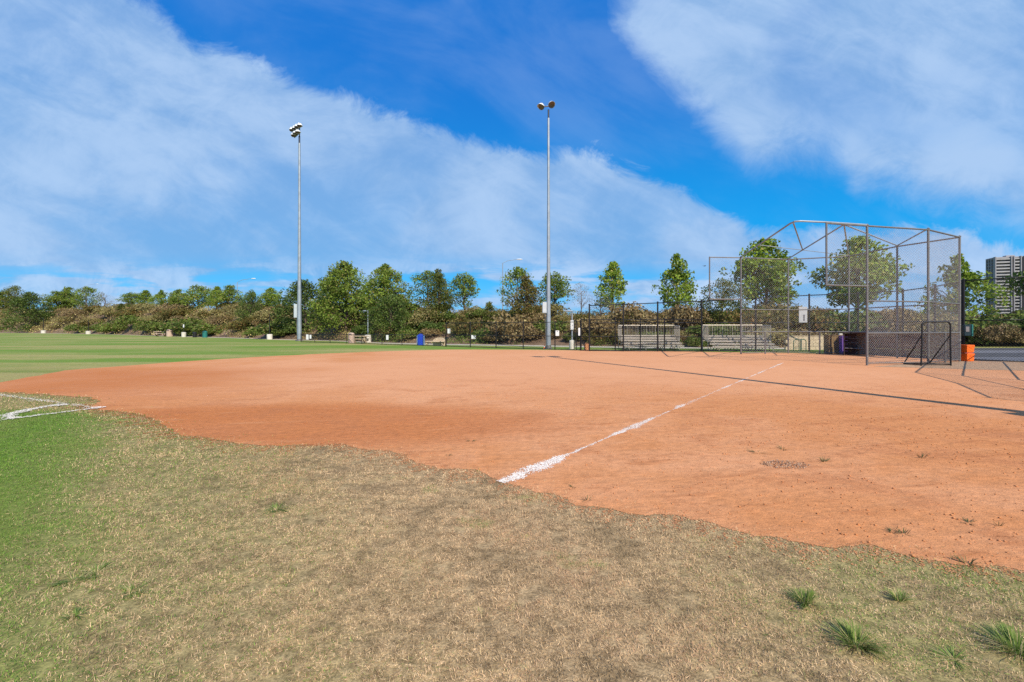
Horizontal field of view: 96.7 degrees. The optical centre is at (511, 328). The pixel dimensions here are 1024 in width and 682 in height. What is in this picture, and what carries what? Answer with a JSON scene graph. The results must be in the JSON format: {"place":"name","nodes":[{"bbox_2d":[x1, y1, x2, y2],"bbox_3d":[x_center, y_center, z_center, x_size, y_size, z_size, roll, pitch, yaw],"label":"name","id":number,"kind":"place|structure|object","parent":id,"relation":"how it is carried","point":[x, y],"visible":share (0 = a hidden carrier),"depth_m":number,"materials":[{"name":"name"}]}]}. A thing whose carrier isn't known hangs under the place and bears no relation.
{"place":"outdoors","nodes":[
{"label":"outdoors","id":0,"kind":"place"},
{"bbox_2d":[61,333,783,348],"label":"path","id":1,"kind":"structure","parent":0,"point":[469,344],"depth_m":46.31,"materials":[{"name":"concrete"}]},
{"bbox_2d":[685,334,707,346],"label":"shrub","id":2,"kind":"object","parent":1,"relation":"on","point":[693,341],"visible":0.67,"depth_m":41.76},
{"bbox_2d":[0,310,1022,347],"bbox_3d":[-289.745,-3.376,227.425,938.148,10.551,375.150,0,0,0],"label":"hill","id":3,"kind":"structure","parent":0,"point":[293,335],"depth_m":66.97,"materials":[{"name":"plant"}]},
{"bbox_2d":[0,285,24,309],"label":"tree","id":4,"kind":"object","parent":3,"relation":"on","point":[9,292],"visible":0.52,"depth_m":231.04,"materials":[{"name":"green plant"}]},
{"bbox_2d":[0,291,58,330],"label":"tree","id":5,"kind":"object","parent":3,"relation":"on","point":[23,303],"visible":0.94,"depth_m":188.82,"materials":[{"name":"green plant"}]},
{"bbox_2d":[38,290,77,309],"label":"tree","id":6,"kind":"object","parent":3,"relation":"on","point":[49,297],"visible":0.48,"depth_m":203.39,"materials":[{"name":"green plant"}]},
{"bbox_2d":[48,286,87,309],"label":"tree","id":7,"kind":"object","parent":3,"relation":"on","point":[66,292],"visible":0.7,"depth_m":204.60,"materials":[{"name":"green plant"}]},
{"bbox_2d":[65,286,103,306],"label":"tree","id":8,"kind":"object","parent":3,"relation":"on","point":[87,293],"visible":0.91,"depth_m":190.55,"materials":[{"name":"green plant"}]},
{"bbox_2d":[92,323,123,331],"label":"shrub","id":9,"kind":"object","parent":3,"relation":"on","point":[106,327],"visible":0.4,"depth_m":138.49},
{"bbox_2d":[115,292,143,306],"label":"tree","id":10,"kind":"object","parent":3,"relation":"on","point":[129,297],"visible":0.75,"depth_m":156.37,"materials":[{"name":"green plant"}]},
{"bbox_2d":[114,314,146,324],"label":"shrub","id":11,"kind":"object","parent":3,"relation":"on","point":[122,319],"visible":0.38,"depth_m":132.08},
{"bbox_2d":[133,290,152,303],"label":"tree","id":12,"kind":"object","parent":3,"relation":"on","point":[146,295],"visible":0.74,"depth_m":145.60,"materials":[{"name":"green plant"}]},
{"bbox_2d":[147,290,168,305],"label":"tree","id":13,"kind":"object","parent":3,"relation":"on","point":[159,295],"visible":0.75,"depth_m":134.68,"materials":[{"name":"green plant"}]},
{"bbox_2d":[153,307,195,315],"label":"shrub","id":14,"kind":"object","parent":3,"relation":"on","point":[184,311],"visible":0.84,"depth_m":116.64,"materials":[{"name":"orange plant"}]},
{"bbox_2d":[162,289,189,306],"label":"tree","id":15,"kind":"object","parent":3,"relation":"on","point":[171,299],"visible":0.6,"depth_m":126.64,"materials":[{"name":"green plant"}]},
{"bbox_2d":[160,317,203,328],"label":"shrub","id":16,"kind":"object","parent":3,"relation":"on","point":[187,319],"visible":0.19,"depth_m":106.82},
{"bbox_2d":[159,320,207,332],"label":"shrub","id":17,"kind":"object","parent":3,"relation":"on","point":[177,325],"visible":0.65,"depth_m":100.50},
{"bbox_2d":[172,284,212,308],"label":"tree","id":18,"kind":"object","parent":3,"relation":"on","point":[199,295],"visible":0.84,"depth_m":119.94,"materials":[{"name":"green plant"}]},
{"bbox_2d":[204,314,232,323],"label":"shrub","id":19,"kind":"object","parent":3,"relation":"on","point":[220,320],"visible":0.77,"depth_m":97.78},
{"bbox_2d":[207,284,247,306],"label":"tree","id":20,"kind":"object","parent":3,"relation":"on","point":[226,295],"visible":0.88,"depth_m":108.44,"materials":[{"name":"green plant"}]},
{"bbox_2d":[215,320,251,329],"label":"shrub","id":21,"kind":"object","parent":3,"relation":"on","point":[231,325],"visible":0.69,"depth_m":88.88,"materials":[{"name":"green plant"}]},
{"bbox_2d":[233,289,264,326],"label":"tree","id":22,"kind":"object","parent":3,"relation":"on","point":[251,298],"visible":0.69,"depth_m":89.42,"materials":[{"name":"green plant"}]},
{"bbox_2d":[244,322,288,334],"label":"shrub","id":23,"kind":"object","parent":3,"relation":"on","point":[262,329],"visible":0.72,"depth_m":75.17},
{"bbox_2d":[257,287,281,308],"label":"tree","id":24,"kind":"object","parent":3,"relation":"on","point":[270,294],"visible":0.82,"depth_m":92.89,"materials":[{"name":"green plant"}]},
{"bbox_2d":[267,279,336,332],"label":"tree","id":25,"kind":"object","parent":3,"relation":"on","point":[305,297],"visible":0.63,"depth_m":74.55,"materials":[{"name":"green plant"}]},
{"bbox_2d":[305,260,375,331],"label":"tree","id":26,"kind":"object","parent":3,"relation":"on","point":[337,287],"visible":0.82,"depth_m":66.91,"materials":[{"name":"green plant"}]},
{"bbox_2d":[352,263,418,322],"bbox_3d":[-17.377,-4.865,64.045,8.607,8.579,8.462,0,0,-5],"label":"tree","id":27,"kind":"object","parent":3,"relation":"on","point":[383,284],"visible":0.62,"depth_m":62.68,"materials":[{"name":"green plant"}]},
{"bbox_2d":[360,293,422,338],"bbox_3d":[-15.488,-1.619,58.070,8.764,5.917,7.150,0,0,7],"label":"tree","id":28,"kind":"object","parent":3,"relation":"on","point":[395,316],"visible":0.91,"depth_m":57.34,"materials":[{"name":"green plant"}]},
{"bbox_2d":[395,329,421,338],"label":"shrub","id":29,"kind":"object","parent":3,"relation":"on","point":[413,331],"visible":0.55,"depth_m":55.49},
{"bbox_2d":[401,270,450,306],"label":"tree","id":30,"kind":"object","parent":3,"relation":"on","point":[425,278],"visible":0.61,"depth_m":66.05,"materials":[{"name":"green plant"}]},
{"bbox_2d":[409,306,447,325],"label":"shrub","id":31,"kind":"object","parent":3,"relation":"on","point":[419,315],"visible":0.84,"depth_m":57.90,"materials":[{"name":"plant"}]},
{"bbox_2d":[418,321,445,331],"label":"shrub","id":32,"kind":"object","parent":3,"relation":"on","point":[429,325],"visible":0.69,"depth_m":55.73,"materials":[{"name":"green plant"}]},
{"bbox_2d":[419,328,445,335],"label":"shrub","id":33,"kind":"object","parent":3,"relation":"on","point":[429,332],"visible":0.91,"depth_m":54.92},
{"bbox_2d":[416,268,458,322],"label":"conifer tree","id":34,"kind":"object","parent":3,"relation":"on","point":[441,305],"visible":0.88,"depth_m":59.34,"materials":[{"name":"green plant"}]},
{"bbox_2d":[447,272,480,309],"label":"tree","id":35,"kind":"object","parent":3,"relation":"on","point":[462,292],"visible":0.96,"depth_m":63.69,"materials":[{"name":"green plant"}]},
{"bbox_2d":[444,314,485,334],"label":"shrub","id":36,"kind":"object","parent":3,"relation":"on","point":[463,320],"visible":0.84,"depth_m":53.20,"materials":[{"name":"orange plant"}]},
{"bbox_2d":[464,307,488,317],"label":"shrub","id":37,"kind":"object","parent":3,"relation":"on","point":[475,313],"visible":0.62,"depth_m":58.67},
{"bbox_2d":[471,327,500,340],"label":"shrub","id":38,"kind":"object","parent":3,"relation":"on","point":[479,332],"visible":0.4,"depth_m":50.38,"materials":[{"name":"green plant"}]},
{"bbox_2d":[478,301,500,326],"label":"conifer tree","id":39,"kind":"object","parent":3,"relation":"on","point":[489,308],"visible":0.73,"depth_m":55.51,"materials":[{"name":"green plant"}]},
{"bbox_2d":[483,311,534,339],"bbox_3d":[-0.138,-0.375,50.334,5.914,3.253,6.407,0,0,2],"label":"shrub","id":40,"kind":"object","parent":3,"relation":"on","point":[504,330],"visible":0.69,"depth_m":48.68,"materials":[{"name":"plant"}]},
{"bbox_2d":[0,304,1023,346],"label":"bank scrub","id":41,"kind":"object","parent":3,"relation":"on","point":[240,332],"visible":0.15,"depth_m":80.78,"materials":[{"name":"plant"}]},
{"bbox_2d":[496,266,535,306],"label":"tree","id":42,"kind":"object","parent":3,"relation":"on","point":[518,273],"visible":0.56,"depth_m":60.72,"materials":[{"name":"green plant"}]},
{"bbox_2d":[503,275,554,324],"bbox_3d":[1.915,-3.195,53.889,6.426,6.393,5.726,0,0,-32],"label":"conifer tree","id":43,"kind":"object","parent":3,"relation":"on","point":[528,302],"visible":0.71,"depth_m":53.01,"materials":[{"name":"green plant"}]},
{"bbox_2d":[523,310,545,324],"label":"shrub","id":44,"kind":"object","parent":3,"relation":"on","point":[538,316],"visible":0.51,"depth_m":51.29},
{"bbox_2d":[518,328,552,338],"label":"shrub","id":45,"kind":"object","parent":3,"relation":"on","point":[535,333],"visible":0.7,"depth_m":49.29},
{"bbox_2d":[532,318,568,331],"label":"shrub","id":46,"kind":"object","parent":3,"relation":"on","point":[561,326],"visible":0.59,"depth_m":50.19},
{"bbox_2d":[532,304,570,315],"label":"shrub","id":47,"kind":"object","parent":3,"relation":"on","point":[558,310],"visible":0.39,"depth_m":55.74,"materials":[{"name":"plant"}]},
{"bbox_2d":[535,271,574,307],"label":"tree","id":48,"kind":"object","parent":3,"relation":"on","point":[559,289],"visible":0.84,"depth_m":58.20,"materials":[{"name":"green plant"}]},
{"bbox_2d":[567,283,590,310],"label":"tree","id":49,"kind":"object","parent":3,"relation":"on","point":[581,298],"visible":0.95,"depth_m":56.11,"materials":[{"name":"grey plant"}]},
{"bbox_2d":[573,310,600,320],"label":"shrub","id":50,"kind":"object","parent":3,"relation":"on","point":[580,315],"visible":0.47,"depth_m":51.26,"materials":[{"name":"green plant"}]},
{"bbox_2d":[582,331,609,343],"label":"shrub","id":51,"kind":"object","parent":3,"relation":"on","point":[598,339],"visible":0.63,"depth_m":45.26,"materials":[{"name":"green plant"}]},
{"bbox_2d":[573,314,619,335],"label":"shrub","id":52,"kind":"object","parent":3,"relation":"on","point":[595,325],"visible":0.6,"depth_m":46.01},
{"bbox_2d":[584,296,618,314],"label":"tree","id":53,"kind":"object","parent":3,"relation":"on","point":[600,307],"visible":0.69,"depth_m":52.03,"materials":[{"name":"plant"}]},
{"bbox_2d":[593,261,627,310],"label":"tree","id":54,"kind":"object","parent":3,"relation":"on","point":[615,282],"visible":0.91,"depth_m":54.93,"materials":[{"name":"green plant"}]},
{"bbox_2d":[602,301,655,321],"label":"shrub","id":55,"kind":"object","parent":3,"relation":"on","point":[615,312],"visible":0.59,"depth_m":47.99,"materials":[{"name":"plant"}]},
{"bbox_2d":[617,315,661,327],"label":"shrub","id":56,"kind":"object","parent":3,"relation":"on","point":[649,317],"visible":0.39,"depth_m":46.22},
{"bbox_2d":[651,253,703,308],"bbox_3d":[19.686,-5.092,53.536,6.792,7.831,4.725,0,0,-41],"label":"tree","id":57,"kind":"object","parent":3,"relation":"on","point":[677,275],"visible":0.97,"depth_m":53.27,"materials":[{"name":"green plant"}]},
{"bbox_2d":[660,303,712,326],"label":"shrub","id":58,"kind":"object","parent":3,"relation":"on","point":[692,313],"visible":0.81,"depth_m":46.56,"materials":[{"name":"plant"}]},
{"bbox_2d":[685,323,747,336],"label":"shrub","id":59,"kind":"object","parent":3,"relation":"on","point":[696,331],"visible":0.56,"depth_m":42.91,"materials":[{"name":"plant"}]},
{"bbox_2d":[693,278,752,324],"bbox_3d":[22.413,-2.731,48.523,5.853,5.527,5.607,0,0,32],"label":"tree","id":60,"kind":"object","parent":3,"relation":"on","point":[727,296],"visible":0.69,"depth_m":47.65,"materials":[{"name":"green plant"}]},
{"bbox_2d":[722,308,772,329],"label":"shrub","id":61,"kind":"object","parent":3,"relation":"on","point":[750,315],"visible":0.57,"depth_m":45.15,"materials":[{"name":"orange plant"}]},
{"bbox_2d":[718,237,806,306],"bbox_3d":[28.883,-5.964,51.586,8.618,8.996,9.445,0,0,-18],"label":"tree","id":62,"kind":"object","parent":3,"relation":"on","point":[759,251],"visible":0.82,"depth_m":50.56,"materials":[{"name":"green plant"}]},
{"bbox_2d":[746,327,798,342],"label":"shrub","id":63,"kind":"object","parent":3,"relation":"on","point":[776,335],"visible":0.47,"depth_m":41.47,"materials":[{"name":"plant"}]},
{"bbox_2d":[752,301,801,312],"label":"shrub","id":64,"kind":"object","parent":3,"relation":"on","point":[773,305],"visible":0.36,"depth_m":50.15,"materials":[{"name":"plant"}]},
{"bbox_2d":[754,305,805,330],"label":"shrub","id":65,"kind":"object","parent":3,"relation":"on","point":[778,318],"visible":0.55,"depth_m":44.01,"materials":[{"name":"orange plant"}]},
{"bbox_2d":[776,328,835,340],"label":"shrub","id":66,"kind":"object","parent":3,"relation":"on","point":[815,334],"visible":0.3,"depth_m":40.75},
{"bbox_2d":[782,305,841,329],"bbox_3d":[29.625,-1.043,45.662,4.792,2.725,4.980,0,0,3],"label":"shrub","id":67,"kind":"object","parent":3,"relation":"on","point":[820,318],"visible":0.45,"depth_m":44.60,"materials":[{"name":"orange plant"}]},
{"bbox_2d":[816,306,888,333],"bbox_3d":[33.481,-0.761,45.155,6.215,2.938,5.722,0,0,-21],"label":"shrub","id":68,"kind":"object","parent":3,"relation":"on","point":[852,316],"visible":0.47,"depth_m":43.91,"materials":[{"name":"plant"}]},
{"bbox_2d":[805,234,912,311],"bbox_3d":[39.013,-5.928,51.463,9.960,9.568,9.088,0,0,33],"label":"tree","id":69,"kind":"object","parent":3,"relation":"on","point":[854,289],"visible":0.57,"depth_m":50.34,"materials":[{"name":"green plant"}]},
{"bbox_2d":[856,307,925,331],"bbox_3d":[37.339,-0.860,44.742,4.995,2.778,5.203,0,0,-8],"label":"shrub","id":70,"kind":"object","parent":3,"relation":"on","point":[894,317],"visible":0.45,"depth_m":43.72,"materials":[{"name":"plant"}]},
{"bbox_2d":[895,308,956,331],"bbox_3d":[40.948,-0.815,46.199,5.814,2.808,6.270,0,0,-43],"label":"shrub","id":71,"kind":"object","parent":3,"relation":"on","point":[919,314],"visible":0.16,"depth_m":44.44,"materials":[{"name":"plant"}]},
{"bbox_2d":[914,253,1015,319],"bbox_3d":[48.812,-3.867,49.877,5.906,8.948,8.490,0,0,-26],"label":"tree","id":72,"kind":"object","parent":3,"relation":"on","point":[968,275],"visible":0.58,"depth_m":48.88,"materials":[{"name":"green plant"}]},
{"bbox_2d":[952,315,1019,344],"bbox_3d":[46.612,0.090,45.405,5.722,2.938,6.215,0,0,44],"label":"shrub","id":73,"kind":"object","parent":3,"relation":"on","point":[975,330],"visible":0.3,"depth_m":43.95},
{"bbox_2d":[976,310,1023,323],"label":"shrub","id":74,"kind":"object","parent":3,"relation":"on","point":[1013,315],"visible":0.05,"depth_m":45.93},
{"bbox_2d":[1001,271,1023,295],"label":"tree","id":75,"kind":"object","parent":3,"relation":"on","point":[1019,274],"visible":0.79,"depth_m":57.51,"materials":[{"name":"green plant"}]},
{"bbox_2d":[0,333,1023,681],"bbox_3d":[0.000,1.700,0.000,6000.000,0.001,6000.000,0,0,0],"label":"ground","id":76,"kind":"structure","parent":0,"point":[22,355],"depth_m":3.09,"materials":[{"name":"plant"}]},
{"bbox_2d":[43,568,104,590],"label":"grass tuft","id":77,"kind":"object","parent":76,"relation":"on","point":[61,582],"visible":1,"depth_m":3.06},
{"bbox_2d":[63,560,123,581],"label":"grass tuft","id":78,"kind":"object","parent":76,"relation":"on","point":[104,565],"visible":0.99,"depth_m":3.20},
{"bbox_2d":[108,582,154,599],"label":"grass tuft","id":79,"kind":"object","parent":76,"relation":"on","point":[126,588],"visible":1,"depth_m":2.94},
{"bbox_2d":[289,122,302,340],"bbox_3d":[-30.054,-13.449,63.762,3.138,30.398,1.205,0,0,39],"label":"light pole","id":80,"kind":"object","parent":76,"relation":"on","point":[295,130],"visible":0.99,"depth_m":63.45,"materials":[{"name":"metal"}]},
{"bbox_2d":[301,333,445,346],"bbox_3d":[-16.438,1.100,50.659,24.675,1.300,0.451,0,0,35],"label":"fence","id":81,"kind":"object","parent":76,"relation":"on","point":[346,334],"visible":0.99,"depth_m":49.92,"materials":[{"name":"black metal"}]},
{"bbox_2d":[446,321,574,349],"bbox_3d":[-0.776,0.545,39.550,13.520,2.410,0.460,0,0,33],"label":"black fence","id":82,"kind":"object","parent":76,"relation":"on","point":[523,335],"visible":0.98,"depth_m":38.75,"materials":[{"name":"metal"}]},
{"bbox_2d":[0,350,1023,569],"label":"infield","id":83,"kind":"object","parent":76,"relation":"on","point":[270,400],"visible":0.98,"depth_m":8.15,"materials":[{"name":"soil"}]},
{"bbox_2d":[243,384,1023,568],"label":"dirt crumbs","id":84,"kind":"object","parent":83,"relation":"on","point":[953,517],"visible":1,"depth_m":6.49,"materials":[{"name":"soil"}]},
{"bbox_2d":[496,364,779,482],"bbox_3d":[6.681,1.691,13.778,0.303,0.002,22.183,0,0,38],"label":"foul line","id":85,"kind":"object","parent":83,"relation":"on","point":[545,464],"visible":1,"depth_m":5.72,"materials":[{"name":"paint"}]},
{"bbox_2d":[760,459,809,468],"bbox_3d":[3.393,1.688,5.671,0.609,0.038,0.410,0,0,0],"label":"gravel patch","id":86,"kind":"object","parent":83,"relation":"on","point":[789,462],"visible":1,"depth_m":5.67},
{"bbox_2d":[843,332,874,355],"bbox_3d":[22.096,0.953,29.000,1.620,1.455,0.860,0,0,35],"label":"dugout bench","id":87,"kind":"object","parent":83,"relation":"on","point":[852,345],"visible":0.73,"depth_m":29.41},
{"bbox_2d":[1,392,1023,590],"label":"dirt spill","id":88,"kind":"object","parent":76,"relation":"on","point":[604,511],"visible":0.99,"depth_m":4.24,"materials":[{"name":"soil"}]},
{"bbox_2d":[537,101,554,348],"bbox_3d":[2.907,-8.827,38.867,1.545,21.155,0.930,0,0,0],"label":"light pole","id":89,"kind":"object","parent":76,"relation":"on","point":[546,307],"visible":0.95,"depth_m":38.89,"materials":[{"name":"metal"}]},
{"bbox_2d":[581,318,701,351],"bbox_3d":[9.722,0.465,34.448,8.979,2.570,0.412,0,0,9],"label":"link fence","id":90,"kind":"object","parent":76,"relation":"on","point":[640,328],"visible":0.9,"depth_m":34.26,"materials":[{"name":"black metal"}]},
{"bbox_2d":[618,325,683,349],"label":"bleachers","id":91,"kind":"object","parent":76,"relation":"on","point":[644,341],"visible":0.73,"depth_m":37.87,"materials":[{"name":"metal"}]},
{"bbox_2d":[702,325,778,349],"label":"bleachers","id":92,"kind":"object","parent":76,"relation":"on","point":[717,338],"visible":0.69,"depth_m":35.78,"materials":[{"name":"metal"}]},
{"bbox_2d":[588,279,962,353],"bbox_3d":[16.843,-0.475,32.797,21.187,4.450,7.275,0,0,28],"label":"tall fence","id":93,"kind":"object","parent":76,"relation":"on","point":[756,322],"visible":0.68,"depth_m":33.82,"materials":[{"name":"black metal"}]},
{"bbox_2d":[778,585,828,609],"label":"grass tuft","id":94,"kind":"object","parent":76,"relation":"on","point":[804,599],"visible":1,"depth_m":2.85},
{"bbox_2d":[823,335,842,353],"bbox_3d":[22.060,1.052,31.200,1.060,1.275,0.720,0,0,8],"label":"wooden box","id":95,"kind":"object","parent":76,"relation":"on","point":[834,342],"visible":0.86,"depth_m":30.93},
{"bbox_2d":[709,220,960,364],"bbox_3d":[17.338,-1.535,26.074,11.169,6.670,9.855,0,0,-10],"label":"backstop","id":96,"kind":"object","parent":76,"relation":"on","point":[891,343],"visible":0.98,"depth_m":24.28,"materials":[{"name":"metal"}]},
{"bbox_2d":[819,615,893,660],"bbox_3d":[1.838,1.643,2.448,0.349,0.111,0.410,0,0,0],"label":"grass tuft","id":97,"kind":"object","parent":76,"relation":"on","point":[853,636],"visible":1,"depth_m":2.47,"materials":[{"name":"plant"}]},
{"bbox_2d":[886,586,916,601],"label":"grass tuft","id":98,"kind":"object","parent":76,"relation":"on","point":[899,596],"visible":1,"depth_m":2.85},
{"bbox_2d":[924,642,982,668],"bbox_3d":[2.267,1.684,2.344,0.268,0.027,0.238,0,0,0],"label":"grass tuft","id":99,"kind":"object","parent":76,"relation":"on","point":[944,653],"visible":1,"depth_m":2.36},
{"bbox_2d":[962,276,1023,361],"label":"roadside fence","id":100,"kind":"object","parent":76,"relation":"on","point":[964,298],"visible":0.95,"depth_m":23.69,"materials":[{"name":"black metal"}]},
{"bbox_2d":[962,324,972,335],"bbox_3d":[24.361,0.080,24.333,0.378,0.630,0.248,0,0,20],"label":"dispenser box","id":101,"kind":"object","parent":100,"relation":"attached to","point":[967,330],"visible":1,"depth_m":24.25,"materials":[{"name":"teal plastic"}]},
{"bbox_2d":[972,619,1023,660],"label":"grass tuft","id":102,"kind":"object","parent":76,"relation":"on","point":[1008,636],"visible":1,"depth_m":2.44,"materials":[{"name":"plant"}]},
{"bbox_2d":[972,322,1023,343],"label":"shrub","id":103,"kind":"object","parent":76,"relation":"on","point":[992,337],"visible":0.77,"depth_m":42.37,"materials":[{"name":"plant"}]},
{"bbox_2d":[0,0,1023,315],"label":"sky","id":104,"kind":"structure","parent":0,"point":[149,145],"materials":[{"name":"blue"}]},
{"bbox_2d":[784,337,823,349],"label":"wall","id":105,"kind":"structure","parent":0,"point":[815,342],"depth_m":36.39,"materials":[{"name":"beige concrete"}]},
{"bbox_2d":[874,361,1023,370],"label":"soil strip","id":106,"kind":"object","parent":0,"point":[993,365],"visible":0.82,"depth_m":21.00,"materials":[{"name":"soil"}]},
{"bbox_2d":[903,321,951,365],"bbox_3d":[19.434,0.674,21.368,1.536,2.054,1.008,0,0,-4],"label":"batting screen","id":107,"kind":"object","parent":106,"relation":"on","point":[921,363],"visible":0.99,"depth_m":20.91,"materials":[{"name":"black metal"}]},
{"bbox_2d":[933,348,1023,360],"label":"road","id":108,"kind":"structure","parent":0,"point":[999,354],"depth_m":29.97,"materials":[{"name":"asphalt"}]},
{"bbox_2d":[956,350,1023,352],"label":"road edge","id":109,"kind":"object","parent":108,"relation":"on","point":[997,351],"visible":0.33,"depth_m":33.85,"materials":[{"name":"concrete"}]},
{"bbox_2d":[974,357,1023,360],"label":"road shoulder","id":110,"kind":"object","parent":108,"relation":"on","point":[1009,359],"visible":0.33,"depth_m":25.86},
{"bbox_2d":[986,255,1023,315],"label":"tower block","id":111,"kind":"structure","parent":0,"point":[1003,266],"depth_m":417.54,"materials":[{"name":"concrete"}]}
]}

